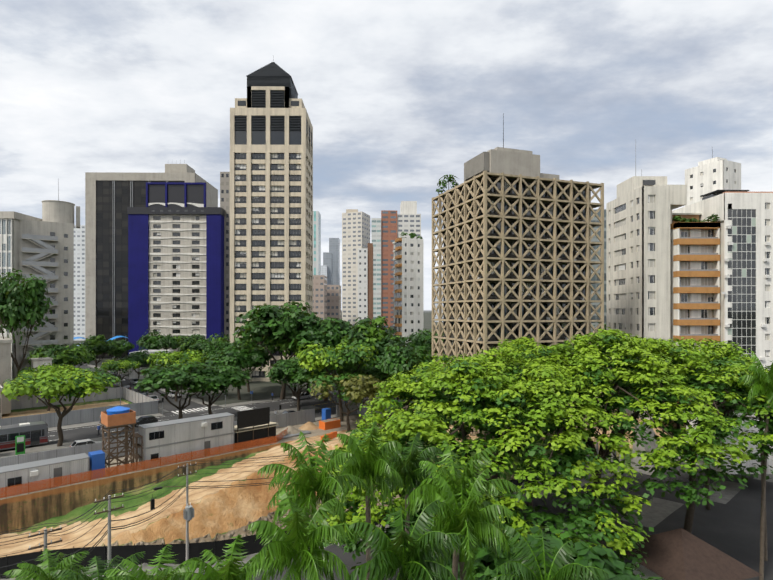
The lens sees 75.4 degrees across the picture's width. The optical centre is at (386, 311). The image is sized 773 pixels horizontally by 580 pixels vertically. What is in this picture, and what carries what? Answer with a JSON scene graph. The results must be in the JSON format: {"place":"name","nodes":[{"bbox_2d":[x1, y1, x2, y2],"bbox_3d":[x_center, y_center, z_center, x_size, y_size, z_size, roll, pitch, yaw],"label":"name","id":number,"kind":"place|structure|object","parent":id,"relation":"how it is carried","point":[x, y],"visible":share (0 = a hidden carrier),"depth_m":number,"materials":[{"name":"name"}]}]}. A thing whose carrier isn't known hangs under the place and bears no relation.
{"place":"outdoors","nodes":[
{"label":"outdoors","id":0,"kind":"place"},
{"bbox_2d":[0,363,431,457],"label":"avenue road","id":1,"kind":"structure","parent":0,"point":[196,407],"depth_m":101.90,"materials":[{"name":"grey asphalt"}]},
{"bbox_2d":[0,421,48,449],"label":"city bus","id":2,"kind":"object","parent":1,"relation":"on","point":[35,433],"visible":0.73,"depth_m":73.49,"materials":[{"name":"silver metal"}]},
{"bbox_2d":[70,439,101,446],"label":"white hatchback car","id":3,"kind":"object","parent":1,"relation":"on","point":[81,442],"visible":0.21,"depth_m":71.99,"materials":[{"name":"white paint"}]},
{"bbox_2d":[130,378,138,384],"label":"silver sedan","id":4,"kind":"object","parent":1,"relation":"on","point":[134,381],"visible":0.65,"depth_m":138.37,"materials":[{"name":"grey paint"}]},
{"bbox_2d":[131,415,157,426],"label":"car","id":5,"kind":"object","parent":1,"relation":"on","point":[148,419],"visible":0.69,"depth_m":88.42,"materials":[{"name":"grey paint"}]},
{"bbox_2d":[148,395,158,400],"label":"silver sedan","id":6,"kind":"object","parent":1,"relation":"on","point":[154,397],"visible":0.38,"depth_m":110.54,"materials":[{"name":"grey paint"}]},
{"bbox_2d":[167,390,180,397],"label":"white hatchback car","id":7,"kind":"object","parent":1,"relation":"on","point":[171,395],"visible":0.52,"depth_m":116.63,"materials":[{"name":"white paint"}]},
{"bbox_2d":[15,336,346,454],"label":"street furniture","id":8,"kind":"object","parent":1,"relation":"on","point":[19,444],"visible":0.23,"depth_m":70.33,"materials":[{"name":"green"}]},
{"bbox_2d":[292,392,311,399],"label":"car","id":9,"kind":"object","parent":1,"relation":"on","point":[306,395],"visible":0.62,"depth_m":114.37,"materials":[{"name":"grey paint"}]},
{"bbox_2d":[0,313,772,579],"bbox_3d":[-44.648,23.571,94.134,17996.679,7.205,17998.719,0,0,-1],"label":"terrain","id":10,"kind":"structure","parent":0,"point":[728,523],"depth_m":62.25,"materials":[{"name":"soil"}]},
{"bbox_2d":[0,268,52,396],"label":"tree","id":11,"kind":"object","parent":10,"relation":"on","point":[21,303],"visible":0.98,"depth_m":103.03,"materials":[{"name":"green plant"}]},
{"bbox_2d":[0,178,79,396],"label":"concrete block","id":12,"kind":"structure","parent":10,"relation":"on","point":[39,247],"depth_m":119.54,"materials":[{"name":"grey concrete"}]},
{"bbox_2d":[16,363,78,410],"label":"bright tree","id":13,"kind":"object","parent":10,"relation":"on","point":[46,368],"visible":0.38,"depth_m":101.38,"materials":[{"name":"green plant"}]},
{"bbox_2d":[3,548,92,579],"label":"palm tree","id":14,"kind":"object","parent":10,"relation":"on","point":[66,563],"visible":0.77,"depth_m":28.21,"materials":[{"name":"green plant"}]},
{"bbox_2d":[0,366,120,446],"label":"bright tree","id":15,"kind":"object","parent":10,"relation":"on","point":[80,383],"visible":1,"depth_m":71.55,"materials":[{"name":"green plant"}]},
{"bbox_2d":[27,343,95,365],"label":"tree","id":16,"kind":"object","parent":10,"relation":"on","point":[74,354],"visible":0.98,"depth_m":116.38,"materials":[{"name":"green plant"}]},
{"bbox_2d":[74,350,95,367],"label":"tree","id":17,"kind":"object","parent":10,"relation":"on","point":[88,358],"visible":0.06,"depth_m":145.03,"materials":[{"name":"green plant"}]},
{"bbox_2d":[78,334,115,371],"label":"tree","id":18,"kind":"object","parent":10,"relation":"on","point":[98,344],"visible":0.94,"depth_m":150.27,"materials":[{"name":"green plant"}]},
{"bbox_2d":[50,551,153,579],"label":"palm tree","id":19,"kind":"object","parent":10,"relation":"on","point":[99,570],"visible":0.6,"depth_m":26.31,"materials":[{"name":"green plant"}]},
{"bbox_2d":[99,360,141,386],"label":"bright tree","id":20,"kind":"object","parent":10,"relation":"on","point":[114,365],"visible":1,"depth_m":121.84,"materials":[{"name":"green plant"}]},
{"bbox_2d":[107,339,134,371],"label":"tree","id":21,"kind":"object","parent":10,"relation":"on","point":[123,346],"visible":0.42,"depth_m":161.25,"materials":[{"name":"green plant"}]},
{"bbox_2d":[117,348,154,378],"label":"tree","id":22,"kind":"object","parent":10,"relation":"on","point":[140,356],"visible":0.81,"depth_m":138.34,"materials":[{"name":"green plant"}]},
{"bbox_2d":[0,428,287,497],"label":"orange safety fence","id":23,"kind":"object","parent":10,"relation":"on","point":[107,472],"visible":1,"depth_m":61.83,"materials":[{"name":"orange plastic"}]},
{"bbox_2d":[85,160,217,358],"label":"dark glass office","id":24,"kind":"structure","parent":10,"relation":"on","point":[110,197],"depth_m":213.94,"materials":[{"name":"glass"}]},
{"bbox_2d":[74,172,229,341],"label":"distant buildings","id":25,"kind":"structure","parent":10,"relation":"on","point":[79,282],"depth_m":347.54,"materials":[{"name":"concrete"}]},
{"bbox_2d":[104,544,202,579],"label":"palm tree","id":26,"kind":"object","parent":10,"relation":"on","point":[139,574],"visible":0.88,"depth_m":23.76,"materials":[{"name":"green plant"}]},
{"bbox_2d":[136,329,178,349],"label":"tree","id":27,"kind":"object","parent":10,"relation":"on","point":[155,341],"visible":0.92,"depth_m":165.55,"materials":[{"name":"green plant"}]},
{"bbox_2d":[127,182,224,363],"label":"blue hotel","id":28,"kind":"structure","parent":10,"relation":"on","point":[175,258],"depth_m":185.51,"materials":[{"name":"concrete"}]},
{"bbox_2d":[144,349,208,401],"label":"bright tree","id":29,"kind":"object","parent":10,"relation":"on","point":[166,358],"visible":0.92,"depth_m":110.69,"materials":[{"name":"green plant"}]},
{"bbox_2d":[167,335,185,350],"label":"tree","id":30,"kind":"object","parent":10,"relation":"on","point":[177,337],"depth_m":178.80,"materials":[{"name":"green plant"}]},
{"bbox_2d":[134,361,223,418],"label":"tree","id":31,"kind":"object","parent":10,"relation":"on","point":[173,378],"visible":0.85,"depth_m":83.44,"materials":[{"name":"green plant"}]},
{"bbox_2d":[0,387,391,496],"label":"site cabins and hoardings","id":32,"kind":"object","parent":10,"relation":"on","point":[157,440],"visible":0.69,"depth_m":68.49,"materials":[{"name":"grey metal"}]},
{"bbox_2d":[177,332,227,363],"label":"tree","id":33,"kind":"object","parent":10,"relation":"on","point":[186,343],"visible":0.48,"depth_m":143.77,"materials":[{"name":"green plant"}]},
{"bbox_2d":[188,338,218,363],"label":"tree","id":34,"kind":"object","parent":10,"relation":"on","point":[196,346],"visible":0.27,"depth_m":137.21,"materials":[{"name":"green plant"}]},
{"bbox_2d":[180,364,252,414],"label":"tree","id":35,"kind":"object","parent":10,"relation":"on","point":[228,375],"visible":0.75,"depth_m":87.36,"materials":[{"name":"green plant"}]},
{"bbox_2d":[166,534,267,579],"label":"palm tree","id":36,"kind":"object","parent":10,"relation":"on","point":[230,570],"visible":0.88,"depth_m":22.95,"materials":[{"name":"green plant"}]},
{"bbox_2d":[200,339,234,365],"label":"tree","id":37,"kind":"object","parent":10,"relation":"on","point":[222,345],"visible":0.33,"depth_m":135.98,"materials":[{"name":"green plant"}]},
{"bbox_2d":[200,340,271,399],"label":"tree","id":38,"kind":"object","parent":10,"relation":"on","point":[235,356],"visible":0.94,"depth_m":111.02,"materials":[{"name":"green plant"}]},
{"bbox_2d":[229,336,270,391],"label":"tree","id":39,"kind":"object","parent":10,"relation":"on","point":[259,347],"visible":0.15,"depth_m":124.68,"materials":[{"name":"green plant"}]},
{"bbox_2d":[230,62,312,381],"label":"skyscraper","id":40,"kind":"structure","parent":10,"relation":"on","point":[271,194],"depth_m":144.52,"materials":[{"name":"concrete"}]},
{"bbox_2d":[233,300,320,398],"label":"tree","id":41,"kind":"object","parent":10,"relation":"on","point":[263,324],"visible":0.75,"depth_m":109.41,"materials":[{"name":"green plant"}]},
{"bbox_2d":[0,471,556,578],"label":"road","id":42,"kind":"structure","parent":10,"relation":"on","point":[252,546],"depth_m":50.88,"materials":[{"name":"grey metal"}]},
{"bbox_2d":[0,416,575,577],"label":"utility poles","id":43,"kind":"object","parent":10,"relation":"on","point":[188,513],"visible":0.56,"depth_m":40.28,"materials":[{"name":"concrete"}]},
{"bbox_2d":[267,333,309,393],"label":"tree","id":44,"kind":"object","parent":10,"relation":"on","point":[282,347],"visible":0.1,"depth_m":111.64,"materials":[{"name":"green plant"}]},
{"bbox_2d":[264,356,331,410],"bbox_3d":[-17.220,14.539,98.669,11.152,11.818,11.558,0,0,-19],"label":"tree","id":45,"kind":"object","parent":10,"relation":"on","point":[300,377],"visible":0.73,"depth_m":96.01,"materials":[{"name":"green plant"}]},
{"bbox_2d":[246,487,365,579],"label":"palm tree","id":46,"kind":"object","parent":10,"relation":"on","point":[284,550],"visible":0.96,"depth_m":21.01,"materials":[{"name":"green plant"}]},
{"bbox_2d":[258,431,366,531],"bbox_3d":[-3.942,16.042,26.142,5.466,18.884,5.669,0,0,17],"label":"palm tree","id":47,"kind":"object","parent":10,"relation":"on","point":[309,482],"visible":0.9,"depth_m":25.59,"materials":[{"name":"green plant"}]},
{"bbox_2d":[283,316,354,400],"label":"tree","id":48,"kind":"object","parent":10,"relation":"on","point":[329,331],"visible":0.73,"depth_m":106.56,"materials":[{"name":"green plant"}]},
{"bbox_2d":[295,342,379,421],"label":"bright tree","id":49,"kind":"object","parent":10,"relation":"on","point":[316,358],"visible":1,"depth_m":87.23,"materials":[{"name":"green plant"}]},
{"bbox_2d":[307,371,385,431],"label":"olive tree","id":50,"kind":"object","parent":10,"relation":"on","point":[354,388],"visible":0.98,"depth_m":81.25,"materials":[{"name":"green plant"}]},
{"bbox_2d":[323,344,384,376],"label":"tree","id":51,"kind":"object","parent":10,"relation":"on","point":[368,365],"visible":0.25,"depth_m":96.36,"materials":[{"name":"green plant"}]},
{"bbox_2d":[322,421,403,579],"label":"palm tree","id":52,"kind":"object","parent":10,"relation":"on","point":[366,466],"visible":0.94,"depth_m":29.82,"materials":[{"name":"green plant"}]},
{"bbox_2d":[340,316,409,404],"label":"tree","id":53,"kind":"object","parent":10,"relation":"on","point":[375,336],"visible":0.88,"depth_m":100.76,"materials":[{"name":"green plant"}]},
{"bbox_2d":[362,361,407,405],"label":"tree","id":54,"kind":"object","parent":10,"relation":"on","point":[381,375],"visible":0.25,"depth_m":92.52,"materials":[{"name":"green plant"}]},
{"bbox_2d":[0,336,772,579],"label":"buildings","id":55,"kind":"structure","parent":10,"relation":"on","point":[679,554],"depth_m":45.12,"materials":[{"name":"concrete"}]},
{"bbox_2d":[0,174,719,332],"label":"roof plants","id":56,"kind":"object","parent":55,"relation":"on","point":[674,218],"visible":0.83,"depth_m":94.21,"materials":[{"name":"green plant"}]},
{"bbox_2d":[369,343,436,401],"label":"tree","id":57,"kind":"object","parent":10,"relation":"on","point":[396,359],"visible":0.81,"depth_m":85.35,"materials":[{"name":"green plant"}]},
{"bbox_2d":[345,500,475,579],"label":"palm tree","id":58,"kind":"object","parent":10,"relation":"on","point":[411,554],"visible":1,"depth_m":21.14,"materials":[{"name":"green plant"}]},
{"bbox_2d":[381,432,442,579],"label":"palm tree","id":59,"kind":"object","parent":10,"relation":"on","point":[409,472],"visible":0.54,"depth_m":34.23,"materials":[{"name":"green plant"}]},
{"bbox_2d":[405,328,442,354],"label":"tree","id":60,"kind":"object","parent":10,"relation":"on","point":[420,340],"visible":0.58,"depth_m":127.74,"materials":[{"name":"green plant"}]},
{"bbox_2d":[371,494,532,579],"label":"tree","id":61,"kind":"object","parent":10,"relation":"on","point":[389,534],"depth_m":38.44,"materials":[{"name":"green plant"}]},
{"bbox_2d":[404,440,521,579],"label":"palm tree","id":62,"kind":"object","parent":10,"relation":"on","point":[450,478],"visible":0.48,"depth_m":25.59,"materials":[{"name":"green plant"}]},
{"bbox_2d":[417,468,514,579],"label":"palm tree","id":63,"kind":"object","parent":10,"relation":"on","point":[454,524],"visible":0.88,"depth_m":23.04,"materials":[{"name":"green plant"}]},
{"bbox_2d":[432,113,603,446],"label":"lattice building","id":64,"kind":"structure","parent":10,"relation":"on","point":[514,233],"depth_m":83.07,"materials":[{"name":"concrete"}]},
{"bbox_2d":[415,523,643,579],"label":"tree","id":65,"kind":"object","parent":10,"relation":"on","point":[598,556],"visible":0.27,"depth_m":32.83,"materials":[{"name":"green plant"}]},
{"bbox_2d":[316,327,772,579],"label":"tree","id":66,"kind":"object","parent":10,"relation":"on","point":[654,377],"visible":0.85,"depth_m":46.06,"materials":[{"name":"green plant"}]},
{"bbox_2d":[490,524,608,579],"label":"palm tree","id":67,"kind":"object","parent":10,"relation":"on","point":[556,568],"visible":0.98,"depth_m":21.15,"materials":[{"name":"green plant"}]},
{"bbox_2d":[564,341,582,407],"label":"tree","id":68,"kind":"object","parent":10,"relation":"on","point":[574,402],"visible":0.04,"depth_m":70.47,"materials":[{"name":"green plant"}]},
{"bbox_2d":[585,567,661,579],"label":"tree","id":69,"kind":"object","parent":10,"relation":"on","point":[624,573],"visible":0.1,"depth_m":32.38,"materials":[{"name":"green plant"}]},
{"bbox_2d":[606,165,772,419],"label":"apartments","id":70,"kind":"structure","parent":10,"relation":"on","point":[667,278],"depth_m":93.31,"materials":[{"name":"white concrete"}]},
{"bbox_2d":[685,150,748,205],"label":"white tower","id":71,"kind":"structure","parent":10,"relation":"on","point":[709,178],"depth_m":128.56,"materials":[{"name":"grey concrete"}]},
{"bbox_2d":[735,353,772,579],"bbox_3d":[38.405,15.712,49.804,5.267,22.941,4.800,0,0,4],"label":"palm tree","id":72,"kind":"object","parent":10,"relation":"on","point":[761,381],"visible":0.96,"depth_m":50.00,"materials":[{"name":"green plant"}]},
{"bbox_2d":[0,0,772,312],"label":"sky","id":73,"kind":"structure","parent":0,"point":[397,96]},
{"bbox_2d":[313,201,605,346],"bbox_3d":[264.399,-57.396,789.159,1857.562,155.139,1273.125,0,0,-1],"label":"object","id":74,"kind":"object","parent":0,"point":[382,273],"visible":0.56,"depth_m":314.17,"materials":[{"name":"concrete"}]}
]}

